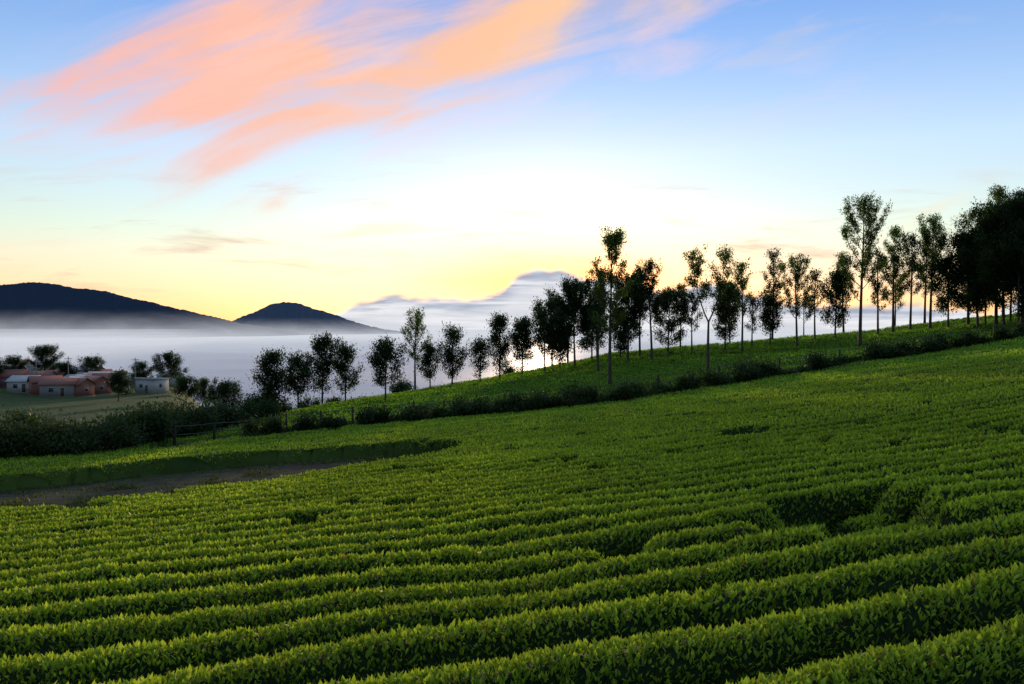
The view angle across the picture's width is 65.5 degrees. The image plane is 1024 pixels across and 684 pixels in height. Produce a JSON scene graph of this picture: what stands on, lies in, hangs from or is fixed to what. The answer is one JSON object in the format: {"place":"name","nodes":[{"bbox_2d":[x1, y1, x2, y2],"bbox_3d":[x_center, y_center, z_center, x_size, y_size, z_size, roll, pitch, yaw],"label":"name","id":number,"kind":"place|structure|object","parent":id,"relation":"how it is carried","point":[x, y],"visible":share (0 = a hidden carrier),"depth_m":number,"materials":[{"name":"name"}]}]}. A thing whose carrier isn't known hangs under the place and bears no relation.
{"place":"outdoors","nodes":[
{"label":"outdoors","id":0,"kind":"place"},
{"bbox_2d":[0,282,319,337],"bbox_3d":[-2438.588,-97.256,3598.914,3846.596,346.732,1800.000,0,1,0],"label":"mountain","id":1,"kind":"structure","parent":0,"point":[36,310],"depth_m":3239.16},
{"bbox_2d":[0,385,413,508],"bbox_3d":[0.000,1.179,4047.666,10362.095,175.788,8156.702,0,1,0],"label":"terrain","id":2,"kind":"structure","parent":0,"point":[92,405],"depth_m":46.67,"materials":[{"name":"green plant"}]},
{"bbox_2d":[0,357,5,371],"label":"tree","id":3,"kind":"object","parent":2,"relation":"on","point":[3,366],"visible":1,"depth_m":196.84,"materials":[{"name":"green plant"}]},
{"bbox_2d":[0,369,29,386],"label":"house","id":4,"kind":"structure","parent":2,"relation":"on","point":[5,374],"depth_m":198.01,"materials":[{"name":"concrete"}]},
{"bbox_2d":[0,352,30,371],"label":"tree","id":5,"kind":"object","parent":2,"relation":"on","point":[14,361],"visible":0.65,"depth_m":203.19,"materials":[{"name":"green plant"}]},
{"bbox_2d":[4,375,40,392],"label":"house","id":6,"kind":"structure","parent":2,"relation":"on","point":[17,383],"depth_m":182.74,"materials":[{"name":"paint"}]},
{"bbox_2d":[29,368,41,372],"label":"house","id":7,"kind":"structure","parent":2,"relation":"on","point":[33,369],"depth_m":210.30,"materials":[{"name":"concrete"}]},
{"bbox_2d":[32,355,39,374],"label":"pole","id":8,"kind":"object","parent":2,"relation":"on","point":[36,360],"visible":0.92,"depth_m":191.22,"materials":[{"name":"metal"}]},
{"bbox_2d":[29,371,57,375],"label":"house","id":9,"kind":"structure","parent":2,"relation":"on","point":[45,373],"depth_m":199.21,"materials":[{"name":"concrete"}]},
{"bbox_2d":[24,343,65,370],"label":"tree","id":10,"kind":"object","parent":2,"relation":"on","point":[44,351],"visible":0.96,"depth_m":211.41,"materials":[{"name":"green plant"}]},
{"bbox_2d":[27,375,62,395],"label":"house","id":11,"kind":"structure","parent":2,"relation":"on","point":[33,381],"depth_m":176.72,"materials":[{"name":"brick"}]},
{"bbox_2d":[25,362,72,370],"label":"tree","id":12,"kind":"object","parent":2,"relation":"on","point":[30,366],"depth_m":244.87,"materials":[{"name":"plant"}]},
{"bbox_2d":[46,370,67,376],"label":"house","id":13,"kind":"structure","parent":2,"relation":"on","point":[63,373],"depth_m":205.00,"materials":[{"name":"concrete"}]},
{"bbox_2d":[37,378,78,396],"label":"house","id":14,"kind":"structure","parent":2,"relation":"on","point":[56,387],"depth_m":171.74,"materials":[{"name":"paint"}]},
{"bbox_2d":[54,360,79,375],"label":"tree","id":15,"kind":"object","parent":2,"relation":"on","point":[62,366],"visible":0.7,"depth_m":205.47,"materials":[{"name":"green plant"}]},
{"bbox_2d":[64,374,85,376],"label":"house","id":16,"kind":"structure","parent":2,"relation":"on","point":[79,375],"depth_m":200.38,"materials":[{"name":"concrete"}]},
{"bbox_2d":[65,377,95,396],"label":"house","id":17,"kind":"structure","parent":2,"relation":"on","point":[84,387],"depth_m":174.24,"materials":[{"name":"brick"}]},
{"bbox_2d":[77,365,104,372],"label":"house","id":18,"kind":"structure","parent":2,"relation":"on","point":[80,370],"depth_m":246.00,"materials":[{"name":"concrete"}]},
{"bbox_2d":[77,353,106,372],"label":"tree","id":19,"kind":"object","parent":2,"relation":"on","point":[88,362],"visible":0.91,"depth_m":211.64,"materials":[{"name":"green plant"}]},
{"bbox_2d":[84,375,112,394],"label":"house","id":20,"kind":"structure","parent":2,"relation":"on","point":[101,388],"depth_m":183.33,"materials":[{"name":"brick"}]},
{"bbox_2d":[87,371,117,373],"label":"house","id":21,"kind":"structure","parent":2,"relation":"on","point":[90,372],"depth_m":204.01,"materials":[{"name":"concrete"}]},
{"bbox_2d":[92,373,117,391],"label":"house","id":22,"kind":"structure","parent":2,"relation":"on","point":[105,375],"depth_m":196.19,"materials":[{"name":"concrete"}]},
{"bbox_2d":[101,367,134,400],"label":"tree","id":23,"kind":"object","parent":2,"relation":"on","point":[116,379],"visible":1,"depth_m":157.37,"materials":[{"name":"green plant"}]},
{"bbox_2d":[128,372,134,385],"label":"house","id":24,"kind":"structure","parent":2,"relation":"on","point":[131,384],"depth_m":226.55,"materials":[{"name":"concrete"}]},
{"bbox_2d":[135,358,138,391],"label":"pole","id":25,"kind":"object","parent":2,"relation":"on","point":[135,373],"visible":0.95,"depth_m":198.31,"materials":[{"name":"metal"}]},
{"bbox_2d":[128,360,156,380],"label":"tree","id":26,"kind":"object","parent":2,"relation":"on","point":[141,365],"visible":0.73,"depth_m":209.86,"materials":[{"name":"green plant"}]},
{"bbox_2d":[134,377,169,393],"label":"house","id":27,"kind":"structure","parent":2,"relation":"on","point":[152,385],"depth_m":191.86,"materials":[{"name":"paint"}]},
{"bbox_2d":[150,349,189,380],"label":"tree","id":28,"kind":"object","parent":2,"relation":"on","point":[171,363],"visible":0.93,"depth_m":207.02,"materials":[{"name":"green plant"}]},
{"bbox_2d":[156,372,184,386],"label":"house","id":29,"kind":"structure","parent":2,"relation":"on","point":[170,381],"depth_m":240.24,"materials":[{"name":"concrete"}]},
{"bbox_2d":[169,373,202,405],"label":"tree","id":30,"kind":"object","parent":2,"relation":"on","point":[182,385],"visible":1,"depth_m":156.92,"materials":[{"name":"green plant"}]},
{"bbox_2d":[192,376,218,404],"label":"tree","id":31,"kind":"object","parent":2,"relation":"on","point":[204,385],"visible":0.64,"depth_m":200.65,"materials":[{"name":"green plant"}]},
{"bbox_2d":[0,452,424,508],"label":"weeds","id":32,"kind":"object","parent":2,"relation":"on","point":[17,502],"visible":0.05,"depth_m":41.20,"materials":[{"name":"green plant"}]},
{"bbox_2d":[206,377,247,409],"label":"tree","id":33,"kind":"object","parent":2,"relation":"on","point":[224,388],"visible":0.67,"depth_m":140.44,"materials":[{"name":"green plant"}]},
{"bbox_2d":[245,345,294,408],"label":"tree","id":34,"kind":"object","parent":2,"relation":"on","point":[273,375],"visible":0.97,"depth_m":94.32,"materials":[{"name":"green plant"}]},
{"bbox_2d":[279,399,295,412],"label":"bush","id":35,"kind":"object","parent":2,"relation":"on","point":[286,406],"visible":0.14,"depth_m":134.26,"materials":[{"name":"green plant"}]},
{"bbox_2d":[280,348,316,407],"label":"tree","id":36,"kind":"object","parent":2,"relation":"on","point":[303,374],"visible":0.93,"depth_m":101.78,"materials":[{"name":"green plant"}]},
{"bbox_2d":[292,394,320,409],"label":"bush","id":37,"kind":"object","parent":2,"relation":"on","point":[306,404],"visible":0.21,"depth_m":131.53,"materials":[{"name":"green plant"}]},
{"bbox_2d":[298,330,344,403],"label":"tree","id":38,"kind":"object","parent":2,"relation":"on","point":[323,368],"visible":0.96,"depth_m":107.89,"materials":[{"name":"green plant"}]},
{"bbox_2d":[320,393,351,402],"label":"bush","id":39,"kind":"object","parent":2,"relation":"on","point":[329,400],"visible":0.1,"depth_m":134.80,"materials":[{"name":"green plant"}]},
{"bbox_2d":[329,341,366,400],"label":"tree","id":40,"kind":"object","parent":2,"relation":"on","point":[344,367],"visible":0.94,"depth_m":112.61,"materials":[{"name":"green plant"}]},
{"bbox_2d":[363,333,411,399],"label":"tree","id":41,"kind":"object","parent":2,"relation":"on","point":[378,361],"visible":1,"depth_m":107.74,"materials":[{"name":"green plant"}]},
{"bbox_2d":[384,378,420,392],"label":"bush","id":42,"kind":"object","parent":2,"relation":"on","point":[400,386],"visible":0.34,"depth_m":139.98,"materials":[{"name":"green plant"}]},
{"bbox_2d":[400,306,432,389],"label":"tree","id":43,"kind":"object","parent":2,"relation":"on","point":[417,318],"visible":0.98,"depth_m":121.88,"materials":[{"name":"green plant"}]},
{"bbox_2d":[413,341,443,386],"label":"tree","id":44,"kind":"object","parent":2,"relation":"on","point":[429,354],"visible":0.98,"depth_m":120.64,"materials":[{"name":"green plant"}]},
{"bbox_2d":[435,321,470,384],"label":"tree","id":45,"kind":"object","parent":2,"relation":"on","point":[449,357],"visible":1,"depth_m":119.75,"materials":[{"name":"green plant"}]},
{"bbox_2d":[466,334,495,381],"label":"tree","id":46,"kind":"object","parent":2,"relation":"on","point":[480,349],"visible":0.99,"depth_m":116.83,"materials":[{"name":"green plant"}]},
{"bbox_2d":[484,310,514,377],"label":"tree","id":47,"kind":"object","parent":2,"relation":"on","point":[504,348],"visible":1,"depth_m":117.21,"materials":[{"name":"green plant"}]},
{"bbox_2d":[493,363,525,375],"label":"bush","id":48,"kind":"object","parent":2,"relation":"on","point":[508,369],"visible":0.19,"depth_m":145.95,"materials":[{"name":"green plant"}]},
{"bbox_2d":[0,313,1023,683],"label":"tea rows","id":49,"kind":"object","parent":2,"relation":"on","point":[210,461],"visible":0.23,"depth_m":9.57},
{"bbox_2d":[0,313,1023,683],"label":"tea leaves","id":50,"kind":"object","parent":49,"relation":"on","point":[462,493],"visible":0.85,"depth_m":12.82,"materials":[{"name":"green plant"}]},
{"bbox_2d":[0,317,1023,459],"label":"shrubs","id":51,"kind":"object","parent":2,"relation":"on","point":[24,433],"visible":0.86,"depth_m":73.97,"materials":[{"name":"green plant"}]},
{"bbox_2d":[505,313,539,373],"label":"tree","id":52,"kind":"object","parent":2,"relation":"on","point":[523,329],"visible":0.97,"depth_m":117.56,"materials":[{"name":"green plant"}]},
{"bbox_2d":[527,307,562,370],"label":"tree","id":53,"kind":"object","parent":2,"relation":"on","point":[543,318],"visible":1,"depth_m":113.91,"materials":[{"name":"green plant"}]},
{"bbox_2d":[529,296,569,364],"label":"tree","id":54,"kind":"object","parent":2,"relation":"on","point":[549,304],"visible":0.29,"depth_m":124.98,"materials":[{"name":"green plant"}]},
{"bbox_2d":[545,325,579,367],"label":"tree","id":55,"kind":"object","parent":2,"relation":"on","point":[561,350],"visible":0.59,"depth_m":116.31,"materials":[{"name":"green plant"}]},
{"bbox_2d":[558,292,577,362],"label":"tree","id":56,"kind":"object","parent":2,"relation":"on","point":[567,321],"visible":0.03,"depth_m":126.88,"materials":[{"name":"green plant"}]},
{"bbox_2d":[543,274,596,364],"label":"tree","id":57,"kind":"object","parent":2,"relation":"on","point":[572,289],"visible":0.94,"depth_m":114.27,"materials":[{"name":"green plant"}]},
{"bbox_2d":[173,325,1016,446],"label":"fence","id":58,"kind":"object","parent":2,"relation":"on","point":[214,431],"visible":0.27,"depth_m":81.00,"materials":[{"name":"wood"}]},
{"bbox_2d":[580,288,609,356],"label":"tree","id":59,"kind":"object","parent":2,"relation":"on","point":[604,315],"visible":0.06,"depth_m":121.10,"materials":[{"name":"green plant"}]},
{"bbox_2d":[578,299,613,359],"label":"tree","id":60,"kind":"object","parent":2,"relation":"on","point":[593,344],"visible":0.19,"depth_m":118.45,"materials":[{"name":"green plant"}]},
{"bbox_2d":[583,267,610,371],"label":"tree","id":61,"kind":"object","parent":2,"relation":"on","point":[596,329],"visible":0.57,"depth_m":102.61,"materials":[{"name":"green plant"}]},
{"bbox_2d":[588,225,638,384],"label":"tree","id":62,"kind":"object","parent":2,"relation":"on","point":[612,241],"visible":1,"depth_m":90.12,"materials":[{"name":"green plant"}]},
{"bbox_2d":[604,305,632,357],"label":"tree","id":63,"kind":"object","parent":2,"relation":"on","point":[621,348],"visible":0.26,"depth_m":115.17,"materials":[{"name":"green plant"}]},
{"bbox_2d":[607,270,649,361],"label":"tree","id":64,"kind":"object","parent":2,"relation":"on","point":[636,304],"visible":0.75,"depth_m":109.00,"materials":[{"name":"green plant"}]},
{"bbox_2d":[626,268,652,355],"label":"tree","id":65,"kind":"object","parent":2,"relation":"on","point":[642,312],"visible":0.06,"depth_m":116.48,"materials":[{"name":"green plant"}]},
{"bbox_2d":[637,286,650,326],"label":"tree","id":66,"kind":"object","parent":2,"relation":"on","point":[643,315],"visible":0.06,"depth_m":122.35,"materials":[{"name":"green plant"}]},
{"bbox_2d":[635,257,673,360],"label":"tree","id":67,"kind":"object","parent":2,"relation":"on","point":[649,265],"visible":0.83,"depth_m":109.76,"materials":[{"name":"green plant"}]},
{"bbox_2d":[648,285,694,352],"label":"tree","id":68,"kind":"object","parent":2,"relation":"on","point":[666,307],"visible":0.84,"depth_m":116.06,"materials":[{"name":"green plant"}]},
{"bbox_2d":[671,282,689,346],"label":"tree","id":69,"kind":"object","parent":2,"relation":"on","point":[683,286],"visible":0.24,"depth_m":123.61,"materials":[{"name":"green plant"}]},
{"bbox_2d":[679,287,706,351],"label":"tree","id":70,"kind":"object","parent":2,"relation":"on","point":[694,308],"visible":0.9,"depth_m":116.01,"materials":[{"name":"green plant"}]},
{"bbox_2d":[681,244,739,370],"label":"tree","id":71,"kind":"object","parent":2,"relation":"on","point":[697,271],"visible":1,"depth_m":96.55,"materials":[{"name":"green plant"}]},
{"bbox_2d":[709,279,741,349],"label":"tree","id":72,"kind":"object","parent":2,"relation":"on","point":[727,310],"visible":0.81,"depth_m":115.33,"materials":[{"name":"green plant"}]},
{"bbox_2d":[717,279,744,342],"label":"tree","id":73,"kind":"object","parent":2,"relation":"on","point":[734,305],"visible":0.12,"depth_m":130.18,"materials":[{"name":"green plant"}]},
{"bbox_2d":[730,257,754,352],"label":"tree","id":74,"kind":"object","parent":2,"relation":"on","point":[743,282],"visible":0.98,"depth_m":111.70,"materials":[{"name":"green plant"}]},
{"bbox_2d":[744,294,765,346],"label":"tree","id":75,"kind":"object","parent":2,"relation":"on","point":[752,300],"visible":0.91,"depth_m":117.24,"materials":[{"name":"green plant"}]},
{"bbox_2d":[754,287,787,344],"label":"tree","id":76,"kind":"object","parent":2,"relation":"on","point":[768,317],"visible":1,"depth_m":116.88,"materials":[{"name":"green plant"}]},
{"bbox_2d":[759,244,787,339],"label":"tree","id":77,"kind":"object","parent":2,"relation":"on","point":[772,270],"visible":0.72,"depth_m":123.33,"materials":[{"name":"green plant"}]},
{"bbox_2d":[778,252,813,346],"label":"tree","id":78,"kind":"object","parent":2,"relation":"on","point":[795,267],"visible":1,"depth_m":111.19,"materials":[{"name":"green plant"}]},
{"bbox_2d":[791,295,818,334],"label":"tree","id":79,"kind":"object","parent":2,"relation":"on","point":[808,314],"visible":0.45,"depth_m":128.18,"materials":[{"name":"green plant"}]},
{"bbox_2d":[802,268,827,339],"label":"tree","id":80,"kind":"object","parent":2,"relation":"on","point":[814,276],"visible":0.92,"depth_m":116.57,"materials":[{"name":"green plant"}]},
{"bbox_2d":[814,265,853,337],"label":"tree","id":81,"kind":"object","parent":2,"relation":"on","point":[836,283],"visible":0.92,"depth_m":115.63,"materials":[{"name":"green plant"}]},
{"bbox_2d":[831,251,854,332],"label":"tree","id":82,"kind":"object","parent":2,"relation":"on","point":[841,255],"visible":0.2,"depth_m":128.68,"materials":[{"name":"green plant"}]},
{"bbox_2d":[836,191,892,347],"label":"tree","id":83,"kind":"object","parent":2,"relation":"on","point":[867,255],"visible":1,"depth_m":104.69,"materials":[{"name":"green plant"}]},
{"bbox_2d":[867,247,889,334],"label":"tree","id":84,"kind":"object","parent":2,"relation":"on","point":[876,284],"visible":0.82,"depth_m":114.00,"materials":[{"name":"green plant"}]},
{"bbox_2d":[880,269,906,325],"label":"tree","id":85,"kind":"object","parent":2,"relation":"on","point":[895,300],"visible":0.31,"depth_m":128.15,"materials":[{"name":"green plant"}]},
{"bbox_2d":[875,225,915,332],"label":"tree","id":86,"kind":"object","parent":2,"relation":"on","point":[891,250],"visible":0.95,"depth_m":113.94,"materials":[{"name":"green plant"}]},
{"bbox_2d":[899,230,929,330],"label":"tree","id":87,"kind":"object","parent":2,"relation":"on","point":[908,242],"visible":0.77,"depth_m":114.90,"materials":[{"name":"green plant"}]},
{"bbox_2d":[914,230,937,323],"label":"tree","id":88,"kind":"object","parent":2,"relation":"on","point":[925,292],"visible":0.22,"depth_m":122.87,"materials":[{"name":"green plant"}]},
{"bbox_2d":[904,212,956,329],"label":"tree","id":89,"kind":"object","parent":2,"relation":"on","point":[928,252],"visible":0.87,"depth_m":111.96,"materials":[{"name":"green plant"}]},
{"bbox_2d":[923,252,967,327],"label":"tree","id":90,"kind":"object","parent":2,"relation":"on","point":[943,301],"visible":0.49,"depth_m":110.60,"materials":[{"name":"green plant"}]},
{"bbox_2d":[953,249,970,301],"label":"tree","id":91,"kind":"object","parent":2,"relation":"on","point":[963,280],"visible":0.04,"depth_m":122.44,"materials":[{"name":"green plant"}]},
{"bbox_2d":[953,206,981,324],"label":"tree","id":92,"kind":"object","parent":2,"relation":"on","point":[968,312],"visible":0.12,"depth_m":109.57,"materials":[{"name":"green plant"}]},
{"bbox_2d":[927,224,1009,328],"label":"tree","id":93,"kind":"object","parent":2,"relation":"on","point":[976,297],"visible":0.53,"depth_m":106.40,"materials":[{"name":"green plant"}]},
{"bbox_2d":[964,257,993,324],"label":"tree","id":94,"kind":"object","parent":2,"relation":"on","point":[984,310],"visible":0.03,"depth_m":108.17,"materials":[{"name":"green plant"}]},
{"bbox_2d":[946,196,1023,326],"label":"tree","id":95,"kind":"object","parent":2,"relation":"on","point":[979,212],"visible":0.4,"depth_m":102.94,"materials":[{"name":"green plant"}]},
{"bbox_2d":[969,194,1023,280],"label":"tree","id":96,"kind":"object","parent":2,"relation":"on","point":[982,240],"visible":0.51,"depth_m":100.67,"materials":[{"name":"green plant"}]},
{"bbox_2d":[972,237,1023,323],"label":"tree","id":97,"kind":"object","parent":2,"relation":"on","point":[989,271],"visible":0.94,"depth_m":98.83,"materials":[{"name":"green plant"}]},
{"bbox_2d":[985,183,1013,324],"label":"tree","id":98,"kind":"object","parent":2,"relation":"on","point":[998,193],"visible":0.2,"depth_m":105.44,"materials":[{"name":"green plant"}]},
{"bbox_2d":[994,187,1023,325],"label":"tree","id":99,"kind":"object","parent":2,"relation":"on","point":[1020,192],"visible":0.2,"depth_m":102.08,"materials":[{"name":"green plant"}]},
{"bbox_2d":[996,214,1023,295],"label":"tree","id":100,"kind":"object","parent":2,"relation":"on","point":[1018,224],"visible":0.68,"depth_m":98.88,"materials":[{"name":"green plant"}]},
{"bbox_2d":[1009,290,1011,321],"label":"tree","id":101,"kind":"object","parent":2,"relation":"on","point":[1010,317],"visible":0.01,"depth_m":106.42,"materials":[{"name":"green plant"}]},
{"bbox_2d":[232,302,407,334],"bbox_3d":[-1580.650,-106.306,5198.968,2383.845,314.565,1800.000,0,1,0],"label":"mountain peak","id":102,"kind":"structure","parent":0,"point":[297,317],"depth_m":4887.65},
{"bbox_2d":[0,330,866,418],"bbox_3d":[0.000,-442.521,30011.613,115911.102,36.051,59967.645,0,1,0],"label":"fog","id":103,"kind":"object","parent":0,"point":[227,358],"depth_m":1447.41,"materials":[{"name":"white"}]},
{"bbox_2d":[90,329,849,331],"bbox_3d":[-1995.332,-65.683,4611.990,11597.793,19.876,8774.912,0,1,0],"label":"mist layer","id":104,"kind":"object","parent":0,"point":[638,329],"visible":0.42,"depth_m":6310.55,"materials":[{"name":"white"}]},
{"bbox_2d":[0,0,1023,329],"label":"sky","id":105,"kind":"structure","parent":0,"point":[366,162],"materials":[{"name":"blue"}]}
]}

